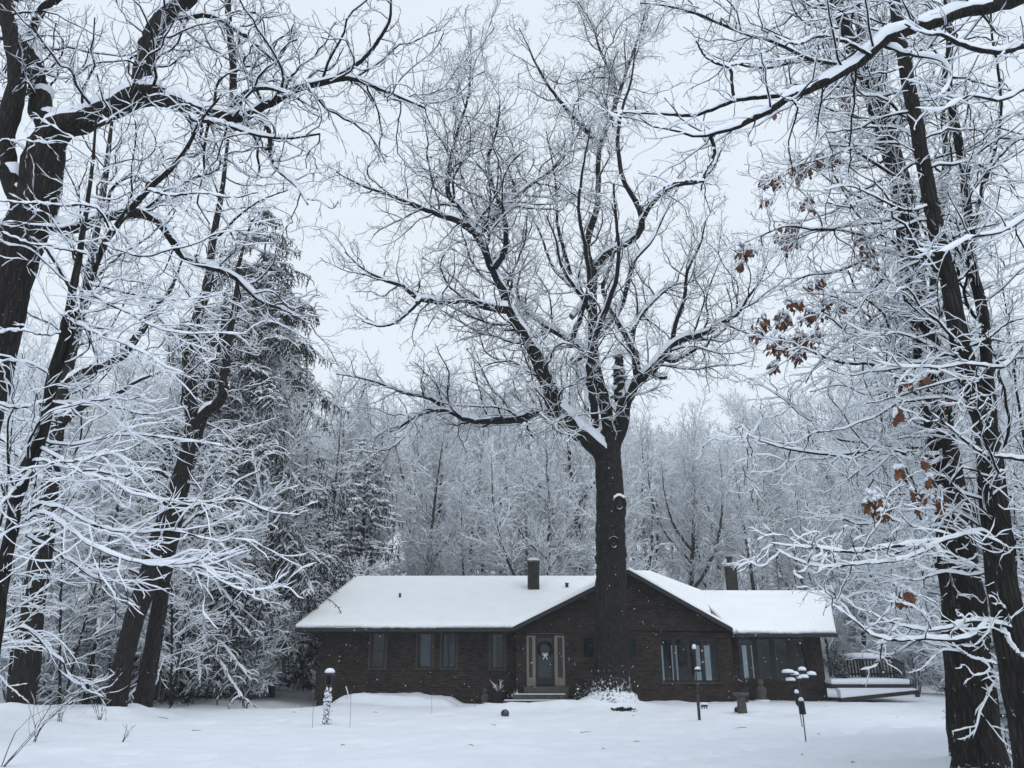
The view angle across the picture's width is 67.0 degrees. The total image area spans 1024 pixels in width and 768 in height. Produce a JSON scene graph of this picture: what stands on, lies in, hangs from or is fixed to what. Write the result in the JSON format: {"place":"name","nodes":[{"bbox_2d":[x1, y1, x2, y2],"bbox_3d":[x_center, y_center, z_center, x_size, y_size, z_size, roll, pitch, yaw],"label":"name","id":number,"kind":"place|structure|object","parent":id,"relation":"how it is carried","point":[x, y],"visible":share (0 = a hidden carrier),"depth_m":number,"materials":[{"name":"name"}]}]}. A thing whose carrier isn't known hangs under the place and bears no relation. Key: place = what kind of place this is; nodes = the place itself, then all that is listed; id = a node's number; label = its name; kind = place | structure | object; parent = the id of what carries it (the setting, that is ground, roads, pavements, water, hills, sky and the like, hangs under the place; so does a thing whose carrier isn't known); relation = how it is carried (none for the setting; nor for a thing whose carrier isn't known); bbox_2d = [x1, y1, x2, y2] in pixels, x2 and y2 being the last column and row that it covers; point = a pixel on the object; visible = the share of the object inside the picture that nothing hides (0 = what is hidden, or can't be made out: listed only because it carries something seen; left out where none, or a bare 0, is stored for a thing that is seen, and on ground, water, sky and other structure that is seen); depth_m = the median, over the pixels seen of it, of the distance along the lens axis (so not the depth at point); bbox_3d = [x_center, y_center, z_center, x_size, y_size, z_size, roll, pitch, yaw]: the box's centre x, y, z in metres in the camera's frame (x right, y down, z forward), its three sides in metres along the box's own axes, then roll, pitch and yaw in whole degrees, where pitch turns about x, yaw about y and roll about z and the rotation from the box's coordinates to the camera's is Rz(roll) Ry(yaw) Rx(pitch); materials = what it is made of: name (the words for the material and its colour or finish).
{"place":"outdoors","nodes":[
{"label":"outdoors","id":0,"kind":"place"},
{"bbox_2d":[0,529,1012,767],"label":"ground","id":1,"kind":"structure","parent":0,"point":[410,730],"depth_m":17.87,"materials":[{"name":"white snow"}]},
{"bbox_2d":[2,643,71,704],"bbox_3d":[-16.855,9.712,27.530,2.933,3.603,2.489,1,-20,-2],"label":"bush","id":2,"kind":"object","parent":1,"relation":"on","point":[44,681],"visible":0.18,"depth_m":26.97,"materials":[{"name":"white plant"}]},
{"bbox_2d":[1,311,77,463],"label":"bare tree","id":3,"kind":"object","parent":1,"relation":"on","point":[36,342],"visible":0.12,"depth_m":57.48,"materials":[{"name":"grey plant"}]},
{"bbox_2d":[0,352,99,703],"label":"sapling","id":4,"kind":"object","parent":1,"relation":"on","point":[27,529],"visible":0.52,"depth_m":16.96,"materials":[{"name":"white plant"}]},
{"bbox_2d":[0,353,99,554],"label":"bare tree","id":5,"kind":"object","parent":1,"relation":"on","point":[37,384],"visible":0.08,"depth_m":34.40,"materials":[{"name":"grey plant"}]},
{"bbox_2d":[0,359,119,523],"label":"bare tree","id":6,"kind":"object","parent":1,"relation":"on","point":[72,431],"visible":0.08,"depth_m":40.58,"materials":[{"name":"grey plant"}]},
{"bbox_2d":[0,378,126,702],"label":"sapling","id":7,"kind":"object","parent":1,"relation":"on","point":[14,583],"visible":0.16,"depth_m":25.53,"materials":[{"name":"white plant"}]},
{"bbox_2d":[1,678,125,766],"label":"weed stem","id":8,"kind":"object","parent":1,"relation":"on","point":[33,732],"visible":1,"depth_m":12.66,"materials":[{"name":"brown plant"}]},
{"bbox_2d":[0,491,127,699],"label":"understorey tree","id":9,"kind":"object","parent":1,"relation":"on","point":[2,665],"visible":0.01,"depth_m":28.09,"materials":[{"name":"grey plant"}]},
{"bbox_2d":[1,546,138,701],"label":"bush","id":10,"kind":"object","parent":1,"relation":"on","point":[55,588],"visible":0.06,"depth_m":27.60,"materials":[{"name":"white plant"}]},
{"bbox_2d":[38,589,118,702],"bbox_3d":[-15.164,9.309,27.566,3.193,4.248,4.145,0,-20,-1],"label":"bush","id":11,"kind":"object","parent":1,"relation":"on","point":[98,656],"visible":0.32,"depth_m":26.89,"materials":[{"name":"white plant"}]},
{"bbox_2d":[0,401,169,704],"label":"sapling","id":12,"kind":"object","parent":1,"relation":"on","point":[87,608],"visible":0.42,"depth_m":24.79,"materials":[{"name":"grey plant"}]},
{"bbox_2d":[42,477,149,704],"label":"hemlock tree","id":13,"kind":"object","parent":1,"relation":"on","point":[85,595],"visible":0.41,"depth_m":26.06,"materials":[{"name":"grey plant"}]},
{"bbox_2d":[0,36,204,704],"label":"oak tree","id":14,"kind":"object","parent":1,"relation":"on","point":[26,668],"visible":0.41,"depth_m":22.65,"materials":[{"name":"brown plant"}]},
{"bbox_2d":[67,373,173,535],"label":"bare tree","id":15,"kind":"object","parent":1,"relation":"on","point":[99,460],"visible":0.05,"depth_m":42.81,"materials":[{"name":"grey plant"}]},
{"bbox_2d":[77,534,163,686],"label":"sapling","id":16,"kind":"object","parent":1,"relation":"on","point":[111,654],"visible":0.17,"depth_m":27.18,"materials":[{"name":"white plant"}]},
{"bbox_2d":[74,319,174,494],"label":"bare tree","id":17,"kind":"object","parent":1,"relation":"on","point":[148,368],"visible":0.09,"depth_m":45.49,"materials":[{"name":"grey plant"}]},
{"bbox_2d":[69,361,181,571],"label":"bare tree","id":18,"kind":"object","parent":1,"relation":"on","point":[135,429],"visible":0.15,"depth_m":33.87,"materials":[{"name":"grey plant"}]},
{"bbox_2d":[70,341,180,509],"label":"bare tree","id":19,"kind":"object","parent":1,"relation":"on","point":[123,369],"visible":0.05,"depth_m":46.10,"materials":[{"name":"grey plant"}]},
{"bbox_2d":[0,68,316,717],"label":"beech sapling","id":20,"kind":"object","parent":1,"relation":"on","point":[74,313],"visible":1,"depth_m":7.22,"materials":[{"name":"white plant"}]},
{"bbox_2d":[65,258,287,707],"bbox_3d":[-10.443,2.808,24.730,5.120,14.386,3.891,3,-20,-9],"label":"maple tree","id":21,"kind":"object","parent":1,"relation":"on","point":[145,689],"visible":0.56,"depth_m":23.45,"materials":[{"name":"black plant"}]},
{"bbox_2d":[43,71,319,706],"bbox_3d":[-10.331,-0.609,24.649,9.923,20.720,6.748,0,-20,0],"label":"maple tree","id":22,"kind":"object","parent":1,"relation":"on","point":[196,417],"visible":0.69,"depth_m":23.86,"materials":[{"name":"black plant"}]},
{"bbox_2d":[103,408,262,708],"bbox_3d":[-11.261,5.990,26.271,4.204,10.016,5.676,-7,-21,19],"label":"sapling","id":23,"kind":"object","parent":1,"relation":"on","point":[183,604],"visible":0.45,"depth_m":26.04,"materials":[{"name":"grey plant"}]},
{"bbox_2d":[104,446,266,708],"bbox_3d":[-11.822,7.191,29.388,5.138,9.827,5.525,7,-21,-20],"label":"spruce tree","id":24,"kind":"object","parent":1,"relation":"on","point":[240,628],"visible":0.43,"depth_m":28.44,"materials":[{"name":"grey plant"}]},
{"bbox_2d":[103,457,298,702],"bbox_3d":[-11.998,7.410,28.767,5.049,8.819,8.824,14,-24,-35],"label":"understorey tree","id":25,"kind":"object","parent":1,"relation":"on","point":[261,525],"visible":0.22,"depth_m":28.19,"materials":[{"name":"white plant"}]},
{"bbox_2d":[40,204,363,705],"bbox_3d":[-13.538,3.619,36.609,14.566,27.827,14.955,0,-20,0],"label":"spruce tree","id":26,"kind":"object","parent":1,"relation":"on","point":[268,443],"visible":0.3,"depth_m":35.18,"materials":[{"name":"grey plant"}]},
{"bbox_2d":[177,546,283,697],"bbox_3d":[-11.869,9.521,30.917,5.976,6.125,4.604,-11,-22,28],"label":"bush","id":27,"kind":"object","parent":1,"relation":"on","point":[250,641],"visible":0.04,"depth_m":30.23,"materials":[{"name":"white plant"}]},
{"bbox_2d":[209,397,288,696],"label":"bare tree","id":28,"kind":"object","parent":1,"relation":"on","point":[256,523],"visible":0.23,"depth_m":33.14,"materials":[{"name":"grey plant"}]},
{"bbox_2d":[0,0,514,432],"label":"oak tree","id":29,"kind":"object","parent":1,"relation":"on","point":[22,45],"visible":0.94,"depth_m":11.57,"materials":[{"name":"brown plant"}]},
{"bbox_2d":[213,581,301,699],"bbox_3d":[-10.377,10.271,30.886,4.612,4.726,3.552,-5,-20,15],"label":"bush","id":30,"kind":"object","parent":1,"relation":"on","point":[259,664],"visible":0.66,"depth_m":30.47,"materials":[{"name":"white plant"}]},
{"bbox_2d":[219,331,325,694],"bbox_3d":[-12.176,5.256,34.933,5.104,17.131,5.659,-7,-21,20],"label":"bare tree","id":31,"kind":"object","parent":1,"relation":"on","point":[276,380],"visible":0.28,"depth_m":35.62,"materials":[{"name":"grey plant"}]},
{"bbox_2d":[218,520,331,696],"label":"understorey tree","id":32,"kind":"object","parent":1,"relation":"on","point":[296,636],"visible":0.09,"depth_m":32.98,"materials":[{"name":"white plant"}]},
{"bbox_2d":[230,355,335,697],"bbox_3d":[-9.991,5.945,34.626,4.712,15.817,5.225,-14,-24,34],"label":"bare tree","id":33,"kind":"object","parent":1,"relation":"on","point":[271,692],"visible":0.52,"depth_m":35.84,"materials":[{"name":"grey plant"}]},
{"bbox_2d":[261,447,340,614],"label":"bare tree","id":34,"kind":"object","parent":1,"relation":"on","point":[314,515],"visible":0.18,"depth_m":36.08,"materials":[{"name":"grey plant"}]},
{"bbox_2d":[277,499,348,691],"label":"fir tree","id":35,"kind":"object","parent":1,"relation":"on","point":[330,528],"visible":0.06,"depth_m":42.40,"materials":[{"name":"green plant"}]},
{"bbox_2d":[277,438,408,684],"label":"fir tree","id":36,"kind":"object","parent":1,"relation":"on","point":[376,505],"visible":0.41,"depth_m":46.63,"materials":[{"name":"grey plant"}]},
{"bbox_2d":[285,353,411,569],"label":"bare tree","id":37,"kind":"object","parent":1,"relation":"on","point":[349,428],"visible":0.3,"depth_m":56.90,"materials":[{"name":"grey plant"}]},
{"bbox_2d":[314,551,391,682],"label":"understorey tree","id":38,"kind":"object","parent":1,"relation":"on","point":[376,566],"visible":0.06,"depth_m":42.67,"materials":[{"name":"white plant"}]},
{"bbox_2d":[337,400,411,572],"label":"bare tree","id":39,"kind":"object","parent":1,"relation":"on","point":[381,536],"visible":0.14,"depth_m":58.91,"materials":[{"name":"grey plant"}]},
{"bbox_2d":[375,353,489,547],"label":"bare tree","id":40,"kind":"object","parent":1,"relation":"on","point":[418,448],"visible":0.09,"depth_m":65.49,"materials":[{"name":"grey plant"}]},
{"bbox_2d":[386,395,487,575],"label":"bare tree","id":41,"kind":"object","parent":1,"relation":"on","point":[409,550],"visible":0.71,"depth_m":49.88,"materials":[{"name":"grey plant"}]},
{"bbox_2d":[393,362,490,571],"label":"bare tree","id":42,"kind":"object","parent":1,"relation":"on","point":[433,430],"visible":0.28,"depth_m":59.27,"materials":[{"name":"grey plant"}]},
{"bbox_2d":[396,550,502,575],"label":"understorey tree","id":43,"kind":"object","parent":1,"relation":"on","point":[410,568],"visible":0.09,"depth_m":49.57,"materials":[{"name":"white plant"}]},
{"bbox_2d":[387,388,532,575],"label":"bare tree","id":44,"kind":"object","parent":1,"relation":"on","point":[484,489],"visible":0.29,"depth_m":55.67,"materials":[{"name":"grey plant"}]},
{"bbox_2d":[432,461,501,575],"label":"bare tree","id":45,"kind":"object","parent":1,"relation":"on","point":[458,566],"visible":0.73,"depth_m":46.45,"materials":[{"name":"grey plant"}]},
{"bbox_2d":[447,406,521,573],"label":"bare tree","id":46,"kind":"object","parent":1,"relation":"on","point":[502,461],"visible":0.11,"depth_m":62.02,"materials":[{"name":"grey plant"}]},
{"bbox_2d":[475,375,528,575],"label":"bare tree","id":47,"kind":"object","parent":1,"relation":"on","point":[507,427],"visible":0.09,"depth_m":78.11,"materials":[{"name":"grey plant"}]},
{"bbox_2d":[466,450,560,575],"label":"bare tree","id":48,"kind":"object","parent":1,"relation":"on","point":[520,564],"visible":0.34,"depth_m":49.65,"materials":[{"name":"grey plant"}]},
{"bbox_2d":[457,400,595,575],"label":"bare tree","id":49,"kind":"object","parent":1,"relation":"on","point":[543,551],"visible":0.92,"depth_m":46.12,"materials":[{"name":"grey plant"}]},
{"bbox_2d":[502,444,572,568],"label":"bare tree","id":50,"kind":"object","parent":1,"relation":"on","point":[531,509],"visible":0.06,"depth_m":56.02,"materials":[{"name":"grey plant"}]},
{"bbox_2d":[269,0,826,702],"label":"oak tree","id":51,"kind":"object","parent":1,"relation":"on","point":[611,674],"visible":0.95,"depth_m":30.50,"materials":[{"name":"black plant"}]},
{"bbox_2d":[525,428,595,558],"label":"bare tree","id":52,"kind":"object","parent":1,"relation":"on","point":[567,484],"visible":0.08,"depth_m":60.90,"materials":[{"name":"grey plant"}]},
{"bbox_2d":[496,318,631,575],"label":"bare tree","id":53,"kind":"object","parent":1,"relation":"on","point":[579,531],"visible":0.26,"depth_m":56.13,"materials":[{"name":"grey plant"}]},
{"bbox_2d":[295,557,837,705],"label":"brick house","id":54,"kind":"structure","parent":1,"relation":"on","point":[481,649],"depth_m":30.39,"materials":[{"name":"black brick"}]},
{"bbox_2d":[370,633,385,667],"bbox_3d":[-5.278,10.529,30.580,0.545,1.316,0.180,0,-20,0],"label":"window","id":55,"kind":"structure","parent":54,"relation":"in","point":[378,639],"depth_m":30.61,"materials":[{"name":"black glass"}]},
{"bbox_2d":[418,633,432,667],"bbox_3d":[-3.427,10.526,30.569,0.545,1.316,0.158,0,-20,0],"label":"window","id":56,"kind":"structure","parent":54,"relation":"in","point":[426,641],"depth_m":30.59,"materials":[{"name":"black glass"}]},
{"bbox_2d":[442,633,455,667],"bbox_3d":[-2.482,10.529,30.580,0.545,1.316,0.180,0,-20,0],"label":"window","id":57,"kind":"structure","parent":54,"relation":"in","point":[449,639],"depth_m":30.61,"materials":[{"name":"black glass"}]},
{"bbox_2d":[535,635,554,684],"bbox_3d":[1.278,10.699,29.954,0.734,1.824,0.175,0,-20,0],"label":"door","id":58,"kind":"structure","parent":54,"relation":"in","point":[545,672],"depth_m":29.93,"materials":[{"name":"black glass"}]},
{"bbox_2d":[659,638,718,681],"bbox_3d":[6.846,10.683,29.941,2.215,1.595,0.080,0,-20,0],"label":"window","id":59,"kind":"structure","parent":54,"relation":"in","point":[673,639],"depth_m":29.91,"materials":[{"name":"black"}]},
{"bbox_2d":[737,637,810,679],"bbox_3d":[10.376,10.909,30.712,2.779,1.603,0.080,0,-20,0],"label":"window","id":60,"kind":"structure","parent":54,"relation":"in","point":[753,639],"depth_m":30.72,"materials":[{"name":"black"}]},
{"bbox_2d":[560,427,673,574],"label":"bare tree","id":61,"kind":"object","parent":1,"relation":"on","point":[632,510],"visible":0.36,"depth_m":46.40,"materials":[{"name":"grey plant"}]},
{"bbox_2d":[613,391,673,568],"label":"bare tree","id":62,"kind":"object","parent":1,"relation":"on","point":[634,426],"visible":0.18,"depth_m":64.48,"materials":[{"name":"grey plant"}]},
{"bbox_2d":[623,414,690,573],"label":"bare tree","id":63,"kind":"object","parent":1,"relation":"on","point":[647,442],"visible":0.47,"depth_m":53.25,"materials":[{"name":"grey plant"}]},
{"bbox_2d":[641,446,688,576],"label":"bare tree","id":64,"kind":"object","parent":1,"relation":"on","point":[670,458],"visible":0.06,"depth_m":64.17,"materials":[{"name":"grey plant"}]},
{"bbox_2d":[624,384,754,589],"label":"bare tree","id":65,"kind":"object","parent":1,"relation":"on","point":[692,482],"visible":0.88,"depth_m":47.36,"materials":[{"name":"grey plant"}]},
{"bbox_2d":[647,413,738,589],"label":"bare tree","id":66,"kind":"object","parent":1,"relation":"on","point":[676,553],"visible":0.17,"depth_m":56.58,"materials":[{"name":"grey plant"}]},
{"bbox_2d":[659,432,750,589],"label":"bare tree","id":67,"kind":"object","parent":1,"relation":"on","point":[718,567],"visible":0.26,"depth_m":50.72,"materials":[{"name":"grey plant"}]},
{"bbox_2d":[697,422,778,589],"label":"bare tree","id":68,"kind":"object","parent":1,"relation":"on","point":[744,532],"visible":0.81,"depth_m":46.52,"materials":[{"name":"grey plant"}]},
{"bbox_2d":[690,405,797,578],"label":"bare tree","id":69,"kind":"object","parent":1,"relation":"on","point":[772,480],"visible":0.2,"depth_m":63.42,"materials":[{"name":"grey plant"}]},
{"bbox_2d":[710,386,797,589],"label":"bare tree","id":70,"kind":"object","parent":1,"relation":"on","point":[730,406],"visible":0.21,"depth_m":68.60,"materials":[{"name":"grey plant"}]},
{"bbox_2d":[718,393,801,587],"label":"bare tree","id":71,"kind":"object","parent":1,"relation":"on","point":[787,414],"visible":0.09,"depth_m":83.25,"materials":[{"name":"grey plant"}]},
{"bbox_2d":[733,424,841,567],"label":"bare tree","id":72,"kind":"object","parent":1,"relation":"on","point":[820,484],"visible":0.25,"depth_m":61.62,"materials":[{"name":"grey plant"}]},
{"bbox_2d":[555,0,1023,318],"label":"oak tree","id":73,"kind":"object","parent":1,"relation":"on","point":[887,35],"visible":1,"depth_m":7.27,"materials":[{"name":"white plant"}]},
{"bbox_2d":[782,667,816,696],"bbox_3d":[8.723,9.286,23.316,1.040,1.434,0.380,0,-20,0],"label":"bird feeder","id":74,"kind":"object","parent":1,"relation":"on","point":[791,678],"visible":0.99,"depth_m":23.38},
{"bbox_2d":[757,448,842,589],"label":"bare tree","id":75,"kind":"object","parent":1,"relation":"on","point":[773,570],"visible":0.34,"depth_m":51.78,"materials":[{"name":"grey plant"}]},
{"bbox_2d":[772,384,835,577],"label":"bare tree","id":76,"kind":"object","parent":1,"relation":"on","point":[793,414],"visible":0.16,"depth_m":88.28,"materials":[{"name":"grey plant"}]},
{"bbox_2d":[752,472,864,676],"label":"bare tree","id":77,"kind":"object","parent":1,"relation":"on","point":[803,552],"visible":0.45,"depth_m":47.30,"materials":[{"name":"grey plant"}]},
{"bbox_2d":[626,0,1023,767],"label":"oak tree","id":78,"kind":"object","parent":1,"relation":"on","point":[980,748],"visible":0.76,"depth_m":12.21,"materials":[{"name":"white plant"}]},
{"bbox_2d":[791,355,883,619],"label":"bare tree","id":79,"kind":"object","parent":1,"relation":"on","point":[805,405],"visible":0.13,"depth_m":67.12,"materials":[{"name":"grey plant"}]},
{"bbox_2d":[825,646,852,691],"bbox_3d":[13.180,11.588,31.057,1.108,2.031,0.986,4,-20,-12],"label":"shrub","id":80,"kind":"object","parent":1,"relation":"on","point":[839,667],"visible":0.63,"depth_m":31.09,"materials":[{"name":"grey plant"}]},
{"bbox_2d":[815,443,866,645],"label":"bare tree","id":81,"kind":"object","parent":1,"relation":"on","point":[863,632],"visible":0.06,"depth_m":58.02,"materials":[{"name":"grey plant"}]},
{"bbox_2d":[818,576,873,672],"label":"bush","id":82,"kind":"object","parent":1,"relation":"on","point":[840,644],"visible":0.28,"depth_m":48.84,"materials":[{"name":"white plant"}]},
{"bbox_2d":[808,365,883,633],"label":"bare tree","id":83,"kind":"object","parent":1,"relation":"on","point":[838,404],"visible":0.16,"depth_m":62.29,"materials":[{"name":"grey plant"}]},
{"bbox_2d":[825,654,919,701],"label":"wooden deck","id":84,"kind":"structure","parent":1,"relation":"on","point":[852,688],"depth_m":29.73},
{"bbox_2d":[834,428,910,677],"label":"bare tree","id":85,"kind":"object","parent":1,"relation":"on","point":[862,533],"visible":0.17,"depth_m":46.29,"materials":[{"name":"grey plant"}]},
{"bbox_2d":[824,443,921,587],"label":"bare tree","id":86,"kind":"object","parent":1,"relation":"on","point":[845,501],"visible":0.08,"depth_m":49.62,"materials":[{"name":"grey plant"}]},
{"bbox_2d":[725,0,1023,767],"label":"oak tree","id":87,"kind":"object","parent":1,"relation":"on","point":[1004,621],"visible":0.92,"depth_m":9.57,"materials":[{"name":"white plant"}]},
{"bbox_2d":[828,396,932,586],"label":"bare tree","id":88,"kind":"object","parent":1,"relation":"on","point":[860,461],"visible":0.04,"depth_m":55.49,"materials":[{"name":"grey plant"}]},
{"bbox_2d":[844,552,923,687],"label":"understorey tree","id":89,"kind":"object","parent":1,"relation":"on","point":[877,607],"visible":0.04,"depth_m":42.28,"materials":[{"name":"white plant"}]},
{"bbox_2d":[775,244,1023,676],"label":"sapling","id":90,"kind":"object","parent":1,"relation":"on","point":[894,567],"visible":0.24,"depth_m":16.83,"materials":[{"name":"grey plant"}]},
{"bbox_2d":[866,564,944,693],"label":"understorey tree","id":91,"kind":"object","parent":1,"relation":"on","point":[905,658],"visible":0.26,"depth_m":38.39,"materials":[{"name":"white plant"}]},
{"bbox_2d":[802,213,1023,746],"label":"sapling","id":92,"kind":"object","parent":1,"relation":"on","point":[962,563],"visible":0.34,"depth_m":12.12,"materials":[{"name":"white plant"}]},
{"bbox_2d":[867,436,958,656],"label":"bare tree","id":93,"kind":"object","parent":1,"relation":"on","point":[885,536],"visible":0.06,"depth_m":29.47,"materials":[{"name":"grey plant"}]},
{"bbox_2d":[803,0,1023,755],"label":"maple tree","id":94,"kind":"object","parent":1,"relation":"on","point":[931,283],"visible":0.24,"depth_m":15.92,"materials":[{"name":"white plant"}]},
{"bbox_2d":[824,352,1023,680],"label":"sapling","id":95,"kind":"object","parent":1,"relation":"on","point":[898,548],"visible":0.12,"depth_m":17.98,"materials":[{"name":"grey plant"}]},
{"bbox_2d":[829,276,1023,713],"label":"sapling","id":96,"kind":"object","parent":1,"relation":"on","point":[964,453],"visible":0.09,"depth_m":14.63,"materials":[{"name":"grey plant"}]},
{"bbox_2d":[931,501,1012,766],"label":"tree","id":97,"kind":"object","parent":1,"relation":"on","point":[1003,721],"visible":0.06,"depth_m":12.59,"materials":[{"name":"grey plant"}]},
{"bbox_2d":[930,468,1023,738],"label":"sapling","id":98,"kind":"object","parent":1,"relation":"on","point":[1016,531],"visible":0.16,"depth_m":11.59,"materials":[{"name":"grey plant"}]},
{"bbox_2d":[954,306,1023,581],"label":"bare tree","id":99,"kind":"object","parent":1,"relation":"on","point":[1022,406],"visible":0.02,"depth_m":26.02,"materials":[{"name":"grey plant"}]},
{"bbox_2d":[0,1,1015,711],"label":"falling snow","id":100,"kind":"structure","parent":0,"point":[486,401],"depth_m":12.29,"materials":[{"name":"white snow"}]},
{"bbox_2d":[0,0,1023,542],"label":"sky","id":101,"kind":"structure","parent":0,"point":[740,196],"materials":[{"name":"white"}]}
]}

